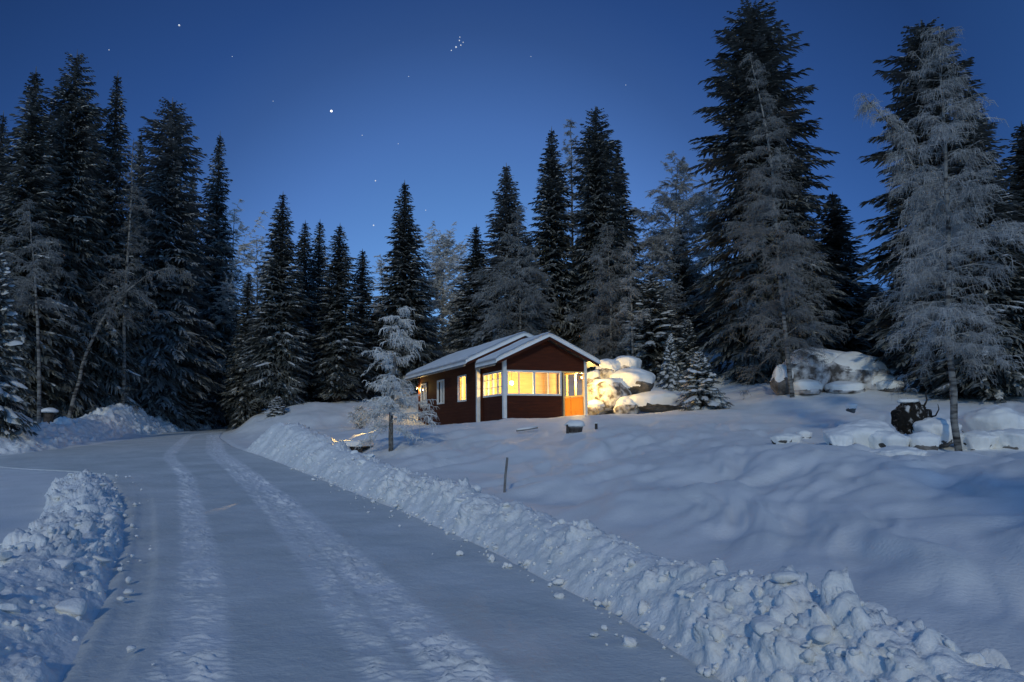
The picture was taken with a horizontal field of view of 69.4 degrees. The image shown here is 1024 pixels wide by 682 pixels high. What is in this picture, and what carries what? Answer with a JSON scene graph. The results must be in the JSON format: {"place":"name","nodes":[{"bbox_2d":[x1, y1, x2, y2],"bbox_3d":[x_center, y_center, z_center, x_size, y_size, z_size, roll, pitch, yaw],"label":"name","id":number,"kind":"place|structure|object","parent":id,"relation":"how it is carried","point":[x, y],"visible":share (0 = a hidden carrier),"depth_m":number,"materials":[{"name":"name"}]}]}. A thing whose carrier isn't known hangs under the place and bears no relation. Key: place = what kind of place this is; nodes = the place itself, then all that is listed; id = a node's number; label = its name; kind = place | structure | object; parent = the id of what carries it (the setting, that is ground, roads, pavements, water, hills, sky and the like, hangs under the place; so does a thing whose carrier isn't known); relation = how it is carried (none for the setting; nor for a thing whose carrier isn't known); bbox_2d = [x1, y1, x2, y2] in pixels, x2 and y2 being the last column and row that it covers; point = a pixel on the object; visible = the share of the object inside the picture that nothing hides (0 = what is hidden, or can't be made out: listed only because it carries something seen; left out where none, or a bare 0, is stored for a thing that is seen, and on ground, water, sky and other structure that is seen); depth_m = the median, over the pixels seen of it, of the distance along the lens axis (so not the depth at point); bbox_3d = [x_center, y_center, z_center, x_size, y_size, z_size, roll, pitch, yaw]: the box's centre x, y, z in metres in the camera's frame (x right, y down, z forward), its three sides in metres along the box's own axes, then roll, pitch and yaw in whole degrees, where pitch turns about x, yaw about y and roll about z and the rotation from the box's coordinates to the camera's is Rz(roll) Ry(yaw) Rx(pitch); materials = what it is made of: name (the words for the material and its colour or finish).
{"place":"outdoors","nodes":[
{"label":"outdoors","id":0,"kind":"place"},
{"bbox_2d":[0,426,721,681],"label":"snowy road","id":1,"kind":"structure","parent":0,"point":[250,567],"depth_m":7.41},
{"bbox_2d":[0,423,1023,681],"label":"snow clods","id":2,"kind":"object","parent":1,"relation":"on","point":[808,655],"visible":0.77,"depth_m":6.04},
{"bbox_2d":[0,349,1023,679],"bbox_3d":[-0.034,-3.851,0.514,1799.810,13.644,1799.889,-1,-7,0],"label":"snowy ground","id":3,"kind":"structure","parent":0,"point":[934,539],"depth_m":12.91,"materials":[{"name":"snow"}]},
{"bbox_2d":[0,110,17,248],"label":"spruce tree","id":4,"kind":"object","parent":3,"relation":"on","point":[2,133],"visible":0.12,"depth_m":52.06,"materials":[{"name":"green plant"}]},
{"bbox_2d":[0,250,41,440],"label":"spruce tree","id":5,"kind":"object","parent":3,"relation":"on","point":[10,418],"visible":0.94,"depth_m":32.42,"materials":[{"name":"green plant"}]},
{"bbox_2d":[0,66,87,416],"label":"spruce tree","id":6,"kind":"object","parent":3,"relation":"on","point":[28,156],"visible":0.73,"depth_m":41.86,"materials":[{"name":"green plant"}]},
{"bbox_2d":[0,199,88,423],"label":"birch tree","id":7,"kind":"object","parent":3,"relation":"on","point":[27,297],"visible":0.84,"depth_m":37.75,"materials":[{"name":"white plant"}]},
{"bbox_2d":[41,408,58,423],"bbox_3d":[-23.989,4.033,38.314,0.860,1.170,0.847,-1,-7,0],"label":"tree stump","id":8,"kind":"object","parent":3,"relation":"on","point":[48,415],"visible":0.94,"depth_m":38.13,"materials":[{"name":"brown wood"}]},
{"bbox_2d":[0,469,125,681],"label":"snow bank","id":9,"kind":"structure","parent":3,"relation":"on","point":[39,656],"depth_m":7.50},
{"bbox_2d":[0,603,20,612],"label":"snow block","id":10,"kind":"object","parent":9,"relation":"on","point":[9,607],"depth_m":6.01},
{"bbox_2d":[48,558,74,567],"bbox_3d":[-4.896,2.402,8.020,0.303,0.104,0.317,-1,-7,0],"label":"snow block","id":11,"kind":"object","parent":9,"relation":"on","point":[65,562],"depth_m":7.95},
{"bbox_2d":[55,598,87,616],"bbox_3d":[-3.902,2.377,6.587,0.243,0.151,0.257,-1,-7,0],"label":"snow block","id":12,"kind":"object","parent":9,"relation":"on","point":[74,606],"depth_m":6.52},
{"bbox_2d":[74,504,99,513],"bbox_3d":[-7.176,2.840,12.401,0.472,0.207,0.213,2,-7,-23],"label":"snow block","id":13,"kind":"object","parent":9,"relation":"on","point":[95,508],"depth_m":12.40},
{"bbox_2d":[19,49,116,418],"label":"spruce tree","id":14,"kind":"object","parent":3,"relation":"on","point":[72,144],"visible":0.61,"depth_m":45.03,"materials":[{"name":"green plant"}]},
{"bbox_2d":[0,403,211,455],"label":"snow bank","id":15,"kind":"structure","parent":3,"relation":"on","point":[115,421],"depth_m":39.10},
{"bbox_2d":[70,75,158,409],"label":"spruce tree","id":16,"kind":"object","parent":3,"relation":"on","point":[113,355],"visible":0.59,"depth_m":47.81,"materials":[{"name":"green plant"}]},
{"bbox_2d":[83,140,165,404],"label":"birch tree","id":17,"kind":"object","parent":3,"relation":"on","point":[128,249],"visible":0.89,"depth_m":46.91,"materials":[{"name":"white plant"}]},
{"bbox_2d":[67,261,191,417],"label":"birch tree","id":18,"kind":"object","parent":3,"relation":"on","point":[170,269],"visible":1,"depth_m":41.34,"materials":[{"name":"white plant"}]},
{"bbox_2d":[118,131,151,400],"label":"spruce tree","id":19,"kind":"object","parent":3,"relation":"on","point":[139,153],"visible":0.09,"depth_m":59.97,"materials":[{"name":"green plant"}]},
{"bbox_2d":[120,97,226,430],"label":"spruce tree","id":20,"kind":"object","parent":3,"relation":"on","point":[166,360],"visible":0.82,"depth_m":54.51,"materials":[{"name":"green plant"}]},
{"bbox_2d":[165,366,206,427],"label":"spruce tree","id":21,"kind":"object","parent":3,"relation":"on","point":[191,404],"visible":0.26,"depth_m":55.69,"materials":[{"name":"green plant"}]},
{"bbox_2d":[179,173,202,365],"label":"spruce tree","id":22,"kind":"object","parent":3,"relation":"on","point":[193,188],"visible":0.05,"depth_m":69.91,"materials":[{"name":"green plant"}]},
{"bbox_2d":[191,351,220,428],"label":"spruce tree","id":23,"kind":"object","parent":3,"relation":"on","point":[207,412],"visible":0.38,"depth_m":60.34,"materials":[{"name":"green plant"}]},
{"bbox_2d":[186,130,243,428],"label":"spruce tree","id":24,"kind":"object","parent":3,"relation":"on","point":[217,206],"visible":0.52,"depth_m":62.69,"materials":[{"name":"green plant"}]},
{"bbox_2d":[199,199,269,427],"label":"birch tree","id":25,"kind":"object","parent":3,"relation":"on","point":[231,284],"visible":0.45,"depth_m":62.65,"materials":[{"name":"white plant"}]},
{"bbox_2d":[216,274,270,429],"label":"spruce tree","id":26,"kind":"object","parent":3,"relation":"on","point":[244,410],"visible":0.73,"depth_m":55.68,"materials":[{"name":"green plant"}]},
{"bbox_2d":[232,235,270,413],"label":"birch tree","id":27,"kind":"object","parent":3,"relation":"on","point":[251,259],"visible":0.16,"depth_m":64.88,"materials":[{"name":"white plant"}]},
{"bbox_2d":[235,195,314,407],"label":"spruce tree","id":28,"kind":"object","parent":3,"relation":"on","point":[276,360],"visible":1,"depth_m":49.96,"materials":[{"name":"green plant"}]},
{"bbox_2d":[261,396,289,416],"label":"spruce tree","id":29,"kind":"object","parent":3,"relation":"on","point":[278,406],"visible":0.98,"depth_m":45.60,"materials":[{"name":"green plant"}]},
{"bbox_2d":[284,220,329,405],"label":"spruce tree","id":30,"kind":"object","parent":3,"relation":"on","point":[304,253],"visible":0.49,"depth_m":56.59,"materials":[{"name":"green plant"}]},
{"bbox_2d":[306,222,331,401],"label":"spruce tree","id":31,"kind":"object","parent":3,"relation":"on","point":[320,261],"visible":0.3,"depth_m":60.03,"materials":[{"name":"green plant"}]},
{"bbox_2d":[300,226,372,401],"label":"spruce tree","id":32,"kind":"object","parent":3,"relation":"on","point":[334,366],"visible":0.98,"depth_m":53.08,"materials":[{"name":"green plant"}]},
{"bbox_2d":[335,440,373,451],"bbox_3d":[-5.990,3.723,26.250,1.840,0.424,1.520,-1,-7,6],"label":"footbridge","id":33,"kind":"object","parent":3,"relation":"on","point":[352,444],"visible":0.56,"depth_m":25.55,"materials":[{"name":"brown wood"}]},
{"bbox_2d":[347,405,375,428],"bbox_3d":[-7.962,4.003,38.858,1.816,1.340,2.277,-1,-7,0],"label":"frosted bush","id":34,"kind":"object","parent":3,"relation":"on","point":[359,424],"visible":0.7,"depth_m":38.60,"materials":[{"name":"plant"}]},
{"bbox_2d":[343,249,387,400],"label":"spruce tree","id":35,"kind":"object","parent":3,"relation":"on","point":[364,281],"visible":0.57,"depth_m":57.24,"materials":[{"name":"green plant"}]},
{"bbox_2d":[365,254,392,363],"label":"birch tree","id":36,"kind":"object","parent":3,"relation":"on","point":[380,267],"visible":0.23,"depth_m":67.17,"materials":[{"name":"white plant"}]},
{"bbox_2d":[353,306,439,451],"bbox_3d":[-3.944,1.358,25.014,3.091,5.158,3.322,-1,-7,0],"label":"frosted tree","id":37,"kind":"object","parent":3,"relation":"on","point":[389,409],"visible":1,"depth_m":24.85,"materials":[{"name":"grey plant"}]},
{"bbox_2d":[356,180,447,394],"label":"spruce tree","id":38,"kind":"object","parent":3,"relation":"on","point":[407,292],"visible":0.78,"depth_m":58.28,"materials":[{"name":"green plant"}]},
{"bbox_2d":[415,221,493,359],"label":"birch tree","id":39,"kind":"object","parent":3,"relation":"on","point":[437,267],"visible":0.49,"depth_m":64.55,"materials":[{"name":"white plant"}]},
{"bbox_2d":[438,224,493,354],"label":"spruce tree","id":40,"kind":"object","parent":3,"relation":"on","point":[466,312],"visible":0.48,"depth_m":56.49,"materials":[{"name":"green plant"}]},
{"bbox_2d":[405,331,600,424],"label":"cottage","id":41,"kind":"structure","parent":3,"relation":"on","point":[470,385],"depth_m":36.66,"materials":[{"name":"brown paint"}]},
{"bbox_2d":[457,374,466,401],"bbox_3d":[-2.620,2.512,39.141,0.100,1.391,1.392,2,-7,-23],"label":"window","id":42,"kind":"structure","parent":41,"relation":"in","point":[462,376],"depth_m":39.17,"materials":[{"name":"white paint"}]},
{"bbox_2d":[483,370,501,397],"bbox_3d":[-0.917,2.099,35.848,0.100,1.196,2.541,2,-7,-23],"label":"window","id":43,"kind":"structure","parent":41,"relation":"in","point":[488,388],"depth_m":35.84,"materials":[{"name":"white paint"}]},
{"bbox_2d":[507,370,561,395],"bbox_3d":[1.041,1.997,35.125,2.890,1.193,0.100,2,-7,-23],"label":"window","id":44,"kind":"structure","parent":41,"relation":"in","point":[533,371],"depth_m":35.12,"materials":[{"name":"white paint"}]},
{"bbox_2d":[558,373,582,397],"bbox_3d":[3.004,2.237,37.510,0.100,1.246,2.701,2,-7,-23],"label":"window","id":45,"kind":"structure","parent":41,"relation":"in","point":[575,391],"depth_m":37.13,"materials":[{"name":"white wood"}]},
{"bbox_2d":[461,163,552,345],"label":"spruce tree","id":46,"kind":"object","parent":3,"relation":"on","point":[506,207],"visible":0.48,"depth_m":53.66,"materials":[{"name":"green plant"}]},
{"bbox_2d":[468,205,558,341],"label":"spruce tree","id":47,"kind":"object","parent":3,"relation":"on","point":[531,295],"visible":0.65,"depth_m":49.35,"materials":[{"name":"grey plant"}]},
{"bbox_2d":[517,127,588,348],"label":"spruce tree","id":48,"kind":"object","parent":3,"relation":"on","point":[552,240],"visible":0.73,"depth_m":55.84,"materials":[{"name":"green plant"}]},
{"bbox_2d":[561,119,584,341],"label":"birch tree","id":49,"kind":"object","parent":3,"relation":"on","point":[569,159],"visible":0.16,"depth_m":61.44,"materials":[{"name":"white plant"}]},
{"bbox_2d":[565,420,584,432],"bbox_3d":[2.365,3.271,27.822,0.789,0.610,0.756,1,-7,-10],"label":"planter tub","id":50,"kind":"object","parent":3,"relation":"on","point":[575,426],"visible":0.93,"depth_m":27.55,"materials":[{"name":"brown wood"}]},
{"bbox_2d":[587,399,605,414],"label":"boulder","id":51,"kind":"object","parent":3,"relation":"on","point":[596,407],"visible":0.91,"depth_m":37.27,"materials":[{"name":"stone"}]},
{"bbox_2d":[552,107,642,371],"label":"spruce tree","id":52,"kind":"object","parent":3,"relation":"on","point":[599,207],"visible":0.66,"depth_m":54.93,"materials":[{"name":"green plant"}]},
{"bbox_2d":[582,378,631,414],"bbox_3d":[4.943,2.980,38.465,1.917,2.051,2.457,5,-9,-39],"label":"boulder","id":53,"kind":"object","parent":3,"relation":"on","point":[608,392],"visible":0.69,"depth_m":37.71,"materials":[{"name":"stone"}]},
{"bbox_2d":[564,225,650,370],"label":"spruce tree","id":54,"kind":"object","parent":3,"relation":"on","point":[610,309],"visible":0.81,"depth_m":48.56,"materials":[{"name":"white plant"}]},
{"bbox_2d":[613,396,639,413],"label":"boulder","id":55,"kind":"object","parent":3,"relation":"on","point":[625,405],"visible":0.81,"depth_m":36.79,"materials":[{"name":"stone"}]},
{"bbox_2d":[607,149,648,353],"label":"spruce tree","id":56,"kind":"object","parent":3,"relation":"on","point":[626,214],"visible":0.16,"depth_m":58.07,"materials":[{"name":"green plant"}]},
{"bbox_2d":[611,242,653,356],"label":"tree","id":57,"kind":"object","parent":3,"relation":"on","point":[631,311],"visible":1,"depth_m":45.40,"materials":[{"name":"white plant"}]},
{"bbox_2d":[243,422,1023,681],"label":"snow bank","id":58,"kind":"structure","parent":3,"relation":"on","point":[926,654],"depth_m":5.99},
{"bbox_2d":[751,614,782,636],"bbox_3d":[1.719,1.897,4.885,0.268,0.143,0.224,-1,-7,0],"label":"snow block","id":59,"kind":"object","parent":58,"relation":"on","point":[761,625],"depth_m":4.83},
{"bbox_2d":[771,570,800,582],"bbox_3d":[1.945,1.680,5.283,0.192,0.085,0.204,-1,-7,0],"label":"snow block","id":60,"kind":"object","parent":58,"relation":"on","point":[784,576],"depth_m":5.21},
{"bbox_2d":[811,625,833,643],"bbox_3d":[1.915,1.803,4.552,0.257,0.105,0.117,6,-9,-44],"label":"snow block","id":61,"kind":"object","parent":58,"relation":"on","point":[823,634],"depth_m":4.48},
{"bbox_2d":[978,647,1010,668],"bbox_3d":[2.893,1.985,4.502,0.213,0.232,0.238,-2,-7,16],"label":"snow block","id":62,"kind":"object","parent":58,"relation":"on","point":[994,657],"depth_m":4.45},
{"bbox_2d":[614,274,688,380],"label":"spruce tree","id":63,"kind":"object","parent":3,"relation":"on","point":[653,340],"visible":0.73,"depth_m":46.85,"materials":[{"name":"green plant"}]},
{"bbox_2d":[629,390,685,412],"bbox_3d":[7.268,3.070,37.512,3.553,1.140,2.412,-1,-7,0],"label":"boulder","id":64,"kind":"object","parent":3,"relation":"on","point":[655,401],"visible":0.72,"depth_m":36.57,"materials":[{"name":"stone"}]},
{"bbox_2d":[609,368,655,394],"bbox_3d":[6.423,2.260,38.927,2.265,1.708,2.008,-5,-8,35],"label":"boulder","id":65,"kind":"object","parent":64,"relation":"on","point":[636,380],"visible":0.7,"depth_m":38.15,"materials":[{"name":"stone"}]},
{"bbox_2d":[595,359,620,377],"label":"boulder","id":66,"kind":"object","parent":65,"relation":"on","point":[607,368],"visible":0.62,"depth_m":39.18,"materials":[{"name":"stone"}]},
{"bbox_2d":[613,355,641,368],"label":"boulder","id":67,"kind":"object","parent":65,"relation":"on","point":[629,361],"visible":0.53,"depth_m":39.42,"materials":[{"name":"stone"}]},
{"bbox_2d":[632,232,692,333],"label":"birch tree","id":68,"kind":"object","parent":3,"relation":"on","point":[661,268],"visible":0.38,"depth_m":58.44,"materials":[{"name":"white plant"}]},
{"bbox_2d":[655,333,683,391],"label":"spruce tree","id":69,"kind":"object","parent":3,"relation":"on","point":[671,375],"visible":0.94,"depth_m":43.96,"materials":[{"name":"green plant"}]},
{"bbox_2d":[626,150,717,313],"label":"birch tree","id":70,"kind":"object","parent":3,"relation":"on","point":[671,239],"visible":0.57,"depth_m":62.70,"materials":[{"name":"white plant"}]},
{"bbox_2d":[663,232,708,349],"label":"spruce tree","id":71,"kind":"object","parent":3,"relation":"on","point":[684,285],"visible":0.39,"depth_m":60.45,"materials":[{"name":"green plant"}]},
{"bbox_2d":[675,315,703,377],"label":"spruce tree","id":72,"kind":"object","parent":3,"relation":"on","point":[684,355],"visible":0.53,"depth_m":45.05,"materials":[{"name":"green plant"}]},
{"bbox_2d":[675,350,734,410],"bbox_3d":[8.950,2.028,34.953,2.789,3.242,2.634,0,-7,-4],"label":"spruce tree","id":73,"kind":"object","parent":3,"relation":"on","point":[701,393],"visible":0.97,"depth_m":34.55,"materials":[{"name":"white plant"}]},
{"bbox_2d":[679,175,736,322],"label":"birch tree","id":74,"kind":"object","parent":3,"relation":"on","point":[702,255],"visible":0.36,"depth_m":60.83,"materials":[{"name":"grey plant"}]},
{"bbox_2d":[665,0,875,384],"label":"spruce tree","id":75,"kind":"object","parent":3,"relation":"on","point":[759,39],"visible":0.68,"depth_m":44.46,"materials":[{"name":"green plant"}]},
{"bbox_2d":[769,364,793,394],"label":"boulder","id":76,"kind":"object","parent":3,"relation":"on","point":[778,383],"visible":0.8,"depth_m":35.89,"materials":[{"name":"stone"}]},
{"bbox_2d":[720,52,851,398],"bbox_3d":[12.697,-5.752,36.132,6.043,17.642,5.640,-6,-8,36],"label":"birch tree","id":77,"kind":"object","parent":3,"relation":"on","point":[761,204],"visible":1,"depth_m":35.94,"materials":[{"name":"grey plant"}]},
{"bbox_2d":[770,432,802,443],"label":"boulder","id":78,"kind":"object","parent":3,"relation":"on","point":[783,438],"visible":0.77,"depth_m":19.54,"materials":[{"name":"stone"}]},
{"bbox_2d":[793,379,822,394],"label":"boulder","id":79,"kind":"object","parent":3,"relation":"on","point":[807,387],"visible":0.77,"depth_m":35.31,"materials":[{"name":"stone"}]},
{"bbox_2d":[783,351,834,391],"bbox_3d":[14.984,1.794,36.990,3.156,2.629,2.004,-1,-7,0],"label":"boulder","id":80,"kind":"object","parent":3,"relation":"on","point":[822,375],"visible":0.35,"depth_m":36.21,"materials":[{"name":"stone"}]},
{"bbox_2d":[780,173,848,356],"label":"spruce tree","id":81,"kind":"object","parent":3,"relation":"on","point":[829,321],"visible":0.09,"depth_m":45.53,"materials":[{"name":"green plant"}]},
{"bbox_2d":[827,430,853,445],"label":"boulder","id":82,"kind":"object","parent":3,"relation":"on","point":[842,438],"visible":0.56,"depth_m":18.21,"materials":[{"name":"stone"}]},
{"bbox_2d":[824,381,865,393],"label":"boulder","id":83,"kind":"object","parent":3,"relation":"on","point":[841,387],"visible":0.82,"depth_m":35.15,"materials":[{"name":"stone"}]},
{"bbox_2d":[811,191,888,362],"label":"spruce tree","id":84,"kind":"object","parent":3,"relation":"on","point":[835,239],"visible":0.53,"depth_m":47.08,"materials":[{"name":"green plant"}]},
{"bbox_2d":[822,419,894,446],"bbox_3d":[8.812,2.461,18.844,1.846,0.946,1.532,-1,-7,0],"label":"boulder","id":85,"kind":"object","parent":3,"relation":"on","point":[862,430],"visible":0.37,"depth_m":18.41,"materials":[{"name":"stone"}]},
{"bbox_2d":[829,351,892,389],"bbox_3d":[17.172,1.820,37.086,3.884,2.532,2.383,-1,-7,0],"label":"boulder","id":86,"kind":"object","parent":3,"relation":"on","point":[853,366],"visible":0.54,"depth_m":36.20,"materials":[{"name":"stone"}]},
{"bbox_2d":[862,284,888,352],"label":"spruce tree","id":87,"kind":"object","parent":3,"relation":"on","point":[877,289],"visible":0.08,"depth_m":52.25,"materials":[{"name":"green plant"}]},
{"bbox_2d":[869,374,895,390],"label":"boulder","id":88,"kind":"object","parent":3,"relation":"on","point":[879,377],"visible":0.38,"depth_m":35.94,"materials":[{"name":"stone"}]},
{"bbox_2d":[868,430,910,448],"bbox_3d":[9.248,2.503,18.195,0.948,0.620,0.956,5,-9,-39],"label":"boulder","id":89,"kind":"object","parent":3,"relation":"on","point":[878,439],"visible":0.65,"depth_m":17.90,"materials":[{"name":"stone"}]},
{"bbox_2d":[876,379,904,391],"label":"boulder","id":90,"kind":"object","parent":3,"relation":"on","point":[881,385],"visible":0.82,"depth_m":35.27,"materials":[{"name":"stone"}]},
{"bbox_2d":[871,275,910,364],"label":"spruce tree","id":91,"kind":"object","parent":3,"relation":"on","point":[890,287],"visible":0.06,"depth_m":48.75,"materials":[{"name":"green plant"}]},
{"bbox_2d":[870,445,926,455],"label":"boulder","id":92,"kind":"object","parent":3,"relation":"on","point":[892,450],"visible":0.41,"depth_m":16.67,"materials":[{"name":"stone"}]},
{"bbox_2d":[853,93,988,387],"bbox_3d":[13.268,-2.693,24.407,3.468,11.430,2.807,-1,-7,0],"label":"birch tree","id":93,"kind":"object","parent":3,"relation":"on","point":[906,145],"visible":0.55,"depth_m":24.71,"materials":[{"name":"grey plant"}]},
{"bbox_2d":[908,431,940,449],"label":"boulder","id":94,"kind":"object","parent":3,"relation":"on","point":[924,440],"visible":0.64,"depth_m":17.74,"materials":[{"name":"stone"}]},
{"bbox_2d":[850,17,1023,398],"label":"spruce tree","id":95,"kind":"object","parent":3,"relation":"on","point":[908,112],"visible":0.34,"depth_m":36.02,"materials":[{"name":"green plant"}]},
{"bbox_2d":[912,417,961,446],"bbox_3d":[10.985,2.365,19.237,1.226,0.788,1.291,-1,-7,0],"label":"boulder","id":96,"kind":"object","parent":3,"relation":"on","point":[941,427],"visible":0.51,"depth_m":18.74,"materials":[{"name":"stone"}]},
{"bbox_2d":[891,387,938,434],"bbox_3d":[10.574,1.884,19.543,1.180,1.318,0.708,2,-7,-23],"label":"root ball","id":97,"kind":"object","parent":96,"relation":"on","point":[906,414],"visible":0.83,"depth_m":19.33,"materials":[{"name":"soil"}]},
{"bbox_2d":[867,26,1023,450],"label":"birch tree","id":98,"kind":"object","parent":3,"relation":"on","point":[947,312],"visible":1,"depth_m":18.63,"materials":[{"name":"white plant"}]},
{"bbox_2d":[908,86,1023,402],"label":"spruce tree","id":99,"kind":"object","parent":3,"relation":"on","point":[1008,380],"visible":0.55,"depth_m":31.89,"materials":[{"name":"green plant"}]},
{"bbox_2d":[960,430,998,449],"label":"boulder","id":100,"kind":"object","parent":3,"relation":"on","point":[975,440],"visible":0.84,"depth_m":18.38,"materials":[{"name":"stone"}]},
{"bbox_2d":[958,405,1023,431],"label":"boulder","id":101,"kind":"object","parent":3,"relation":"on","point":[992,417],"visible":0.66,"depth_m":19.73,"materials":[{"name":"stone"}]},
{"bbox_2d":[986,428,1023,449],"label":"boulder","id":102,"kind":"object","parent":3,"relation":"on","point":[1011,438],"visible":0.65,"depth_m":18.21,"materials":[{"name":"stone"}]},
{"bbox_2d":[999,121,1023,378],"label":"spruce tree","id":103,"kind":"object","parent":3,"relation":"on","point":[1017,160],"visible":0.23,"depth_m":35.20,"materials":[{"name":"green plant"}]},
{"bbox_2d":[0,0,1023,361],"label":"sky","id":104,"kind":"structure","parent":0,"point":[448,129],"materials":[{"name":"blue"}]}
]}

